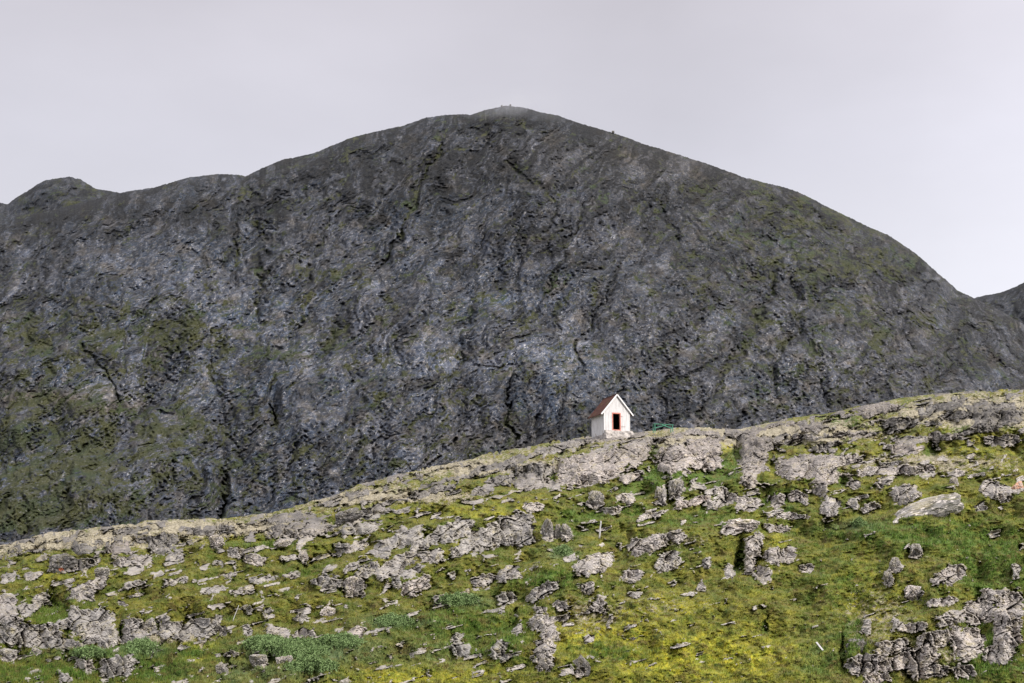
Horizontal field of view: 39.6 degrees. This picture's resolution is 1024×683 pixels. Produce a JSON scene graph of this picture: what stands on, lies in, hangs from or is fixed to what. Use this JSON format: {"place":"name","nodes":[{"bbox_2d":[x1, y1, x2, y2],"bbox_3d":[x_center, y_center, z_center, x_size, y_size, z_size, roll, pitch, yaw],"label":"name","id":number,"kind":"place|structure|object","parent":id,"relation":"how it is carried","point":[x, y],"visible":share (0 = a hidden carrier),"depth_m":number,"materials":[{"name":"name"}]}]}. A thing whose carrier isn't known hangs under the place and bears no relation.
{"place":"outdoors","nodes":[
{"label":"outdoors","id":0,"kind":"place"},
{"bbox_2d":[0,177,117,217],"bbox_3d":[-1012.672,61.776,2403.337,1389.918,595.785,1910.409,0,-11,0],"label":"mountain","id":1,"kind":"structure","parent":0,"point":[49,195],"depth_m":2204.34,"materials":[{"name":"grey stone"}]},
{"bbox_2d":[0,106,1023,544],"bbox_3d":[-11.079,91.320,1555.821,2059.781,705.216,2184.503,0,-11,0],"label":"mountain","id":2,"kind":"structure","parent":0,"point":[356,310],"depth_m":1178.59,"materials":[{"name":"grey stone"}]},
{"bbox_2d":[0,389,1023,682],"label":"hillside","id":3,"kind":"structure","parent":0,"point":[750,451],"depth_m":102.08,"materials":[{"name":"green plant"}]},
{"bbox_2d":[0,648,17,659],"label":"rock","id":4,"kind":"object","parent":3,"relation":"on","point":[7,653],"visible":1,"depth_m":82.80,"materials":[{"name":"grey stone"}]},
{"bbox_2d":[29,647,41,655],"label":"rock","id":5,"kind":"object","parent":3,"relation":"on","point":[35,650],"visible":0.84,"depth_m":82.72,"materials":[{"name":"grey stone"}]},
{"bbox_2d":[48,553,78,573],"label":"rock","id":6,"kind":"object","parent":3,"relation":"on","point":[59,563],"visible":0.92,"depth_m":104.98,"materials":[{"name":"grey stone"}]},
{"bbox_2d":[68,644,106,659],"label":"willow shrub","id":7,"kind":"object","parent":3,"relation":"on","point":[86,651],"visible":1,"depth_m":78.94,"materials":[{"name":"green plant"}]},
{"bbox_2d":[94,567,109,577],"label":"rock","id":8,"kind":"object","parent":3,"relation":"on","point":[100,572],"visible":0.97,"depth_m":99.44,"materials":[{"name":"grey stone"}]},
{"bbox_2d":[122,635,158,655],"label":"willow shrub","id":9,"kind":"object","parent":3,"relation":"on","point":[137,645],"visible":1,"depth_m":79.98,"materials":[{"name":"green plant"}]},
{"bbox_2d":[209,535,223,545],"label":"rock","id":10,"kind":"object","parent":3,"relation":"on","point":[217,540],"visible":1,"depth_m":111.38,"materials":[{"name":"grey stone"}]},
{"bbox_2d":[215,662,227,673],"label":"rock","id":11,"kind":"object","parent":3,"relation":"on","point":[220,667],"visible":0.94,"depth_m":77.37,"materials":[{"name":"grey stone"}]},
{"bbox_2d":[249,654,267,666],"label":"rock","id":12,"kind":"object","parent":3,"relation":"on","point":[256,659],"visible":0.98,"depth_m":78.62,"materials":[{"name":"grey stone"}]},
{"bbox_2d":[240,633,287,653],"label":"willow shrub","id":13,"kind":"object","parent":3,"relation":"on","point":[257,642],"visible":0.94,"depth_m":81.07,"materials":[{"name":"green plant"}]},
{"bbox_2d":[275,655,292,664],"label":"rock","id":14,"kind":"object","parent":3,"relation":"on","point":[289,658],"visible":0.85,"depth_m":77.39,"materials":[{"name":"grey stone"}]},
{"bbox_2d":[276,539,293,547],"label":"rock","id":15,"kind":"object","parent":3,"relation":"on","point":[282,543],"visible":0.99,"depth_m":110.18,"materials":[{"name":"grey stone"}]},
{"bbox_2d":[264,635,332,659],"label":"willow shrub","id":16,"kind":"object","parent":3,"relation":"on","point":[296,647],"visible":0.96,"depth_m":80.52,"materials":[{"name":"green plant"}]},
{"bbox_2d":[298,551,308,560],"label":"rock","id":17,"kind":"object","parent":3,"relation":"on","point":[303,555],"visible":1,"depth_m":105.34,"materials":[{"name":"grey stone"}]},
{"bbox_2d":[281,655,339,673],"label":"willow shrub","id":18,"kind":"object","parent":3,"relation":"on","point":[312,663],"visible":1,"depth_m":76.10,"materials":[{"name":"green plant"}]},
{"bbox_2d":[320,606,335,616],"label":"rock","id":19,"kind":"object","parent":3,"relation":"on","point":[327,611],"visible":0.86,"depth_m":91.31,"materials":[{"name":"grey stone"}]},
{"bbox_2d":[317,631,366,649],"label":"willow shrub","id":20,"kind":"object","parent":3,"relation":"on","point":[344,640],"visible":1,"depth_m":81.46,"materials":[{"name":"green plant"}]},
{"bbox_2d":[335,507,362,524],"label":"rock","id":21,"kind":"object","parent":3,"relation":"on","point":[351,515],"visible":0.98,"depth_m":115.22,"materials":[{"name":"grey stone"}]},
{"bbox_2d":[343,576,364,594],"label":"rock","id":22,"kind":"object","parent":3,"relation":"on","point":[350,581],"visible":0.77,"depth_m":96.08,"materials":[{"name":"grey stone"}]},
{"bbox_2d":[374,612,414,628],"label":"willow shrub","id":23,"kind":"object","parent":3,"relation":"on","point":[391,618],"visible":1,"depth_m":85.86,"materials":[{"name":"green plant"}]},
{"bbox_2d":[434,591,483,607],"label":"willow shrub","id":24,"kind":"object","parent":3,"relation":"on","point":[459,598],"visible":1,"depth_m":92.23,"materials":[{"name":"green plant"}]},
{"bbox_2d":[541,518,552,536],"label":"rock","id":25,"kind":"object","parent":3,"relation":"on","point":[547,529],"visible":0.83,"depth_m":107.04,"materials":[{"name":"grey stone"}]},
{"bbox_2d":[554,524,560,538],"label":"rock","id":26,"kind":"object","parent":3,"relation":"on","point":[557,531],"visible":1,"depth_m":107.15,"materials":[{"name":"grey stone"}]},
{"bbox_2d":[550,544,572,556],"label":"willow shrub","id":27,"kind":"object","parent":3,"relation":"on","point":[562,549],"visible":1,"depth_m":102.14,"materials":[{"name":"green plant"}]},
{"bbox_2d":[561,523,571,538],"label":"rock","id":28,"kind":"object","parent":3,"relation":"on","point":[565,529],"visible":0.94,"depth_m":106.71,"materials":[{"name":"grey stone"}]},
{"bbox_2d":[573,655,590,676],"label":"rock","id":29,"kind":"object","parent":3,"relation":"on","point":[580,661],"visible":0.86,"depth_m":76.13,"materials":[{"name":"grey stone"}]},
{"bbox_2d":[588,490,603,506],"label":"rock","id":30,"kind":"object","parent":3,"relation":"on","point":[594,497],"visible":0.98,"depth_m":117.54,"materials":[{"name":"grey stone"}]},
{"bbox_2d":[598,521,601,538],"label":"marker post","id":31,"kind":"object","parent":3,"relation":"on","point":[600,530],"visible":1,"depth_m":107.59,"materials":[{"name":"white wood"}]},
{"bbox_2d":[588,394,634,439],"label":"hut","id":32,"kind":"object","parent":3,"relation":"on","point":[609,416],"visible":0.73,"depth_m":145.03,"materials":[{"name":"white wood"}]},
{"bbox_2d":[654,486,666,504],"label":"rock","id":33,"kind":"object","parent":3,"relation":"on","point":[660,493],"visible":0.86,"depth_m":117.11,"materials":[{"name":"grey stone"}]},
{"bbox_2d":[653,423,672,432],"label":"bench","id":34,"kind":"object","parent":3,"relation":"on","point":[654,427],"visible":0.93,"depth_m":145.04,"materials":[{"name":"green paint"}]},
{"bbox_2d":[668,479,683,496],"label":"rock","id":35,"kind":"object","parent":3,"relation":"on","point":[674,484],"visible":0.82,"depth_m":118.69,"materials":[{"name":"grey stone"}]},
{"bbox_2d":[721,519,759,532],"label":"rock","id":36,"kind":"object","parent":3,"relation":"on","point":[742,524],"visible":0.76,"depth_m":106.89,"materials":[{"name":"grey stone"}]},
{"bbox_2d":[845,639,870,655],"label":"rock","id":37,"kind":"object","parent":3,"relation":"on","point":[862,643],"visible":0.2,"depth_m":80.04,"materials":[{"name":"grey stone"}]},
{"bbox_2d":[849,515,868,527],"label":"willow shrub","id":38,"kind":"object","parent":3,"relation":"on","point":[858,521],"visible":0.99,"depth_m":104.08,"materials":[{"name":"green plant"}]},
{"bbox_2d":[883,571,892,583],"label":"rock","id":39,"kind":"object","parent":3,"relation":"on","point":[887,575],"visible":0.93,"depth_m":91.07,"materials":[{"name":"grey stone"}]},
{"bbox_2d":[889,557,900,569],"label":"rock","id":40,"kind":"object","parent":3,"relation":"on","point":[895,563],"visible":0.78,"depth_m":92.39,"materials":[{"name":"grey stone"}]},
{"bbox_2d":[904,585,920,598],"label":"rock","id":41,"kind":"object","parent":3,"relation":"on","point":[915,590],"visible":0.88,"depth_m":89.09,"materials":[{"name":"grey stone"}]},
{"bbox_2d":[910,543,922,557],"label":"rock","id":42,"kind":"object","parent":3,"relation":"on","point":[914,546],"visible":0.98,"depth_m":95.25,"materials":[{"name":"grey stone"}]},
{"bbox_2d":[893,493,963,524],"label":"rock","id":43,"kind":"object","parent":3,"relation":"on","point":[943,505],"visible":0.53,"depth_m":103.89,"materials":[{"name":"grey stone"}]},
{"bbox_2d":[950,477,958,484],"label":"rock","id":44,"kind":"object","parent":3,"relation":"on","point":[953,480],"visible":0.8,"depth_m":110.41,"materials":[{"name":"grey stone"}]},
{"bbox_2d":[1011,481,1023,488],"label":"rock","id":45,"kind":"object","parent":3,"relation":"on","point":[1018,485],"visible":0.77,"depth_m":107.58,"materials":[{"name":"beige stone"}]},
{"bbox_2d":[0,0,1023,297],"label":"sky","id":46,"kind":"structure","parent":0,"point":[903,119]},
{"bbox_2d":[974,283,1023,323],"bbox_3d":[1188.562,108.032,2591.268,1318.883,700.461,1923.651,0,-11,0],"label":"distant mountain","id":47,"kind":"structure","parent":0,"point":[1009,302],"depth_m":2360.73,"materials":[{"name":"grey stone"}]}
]}

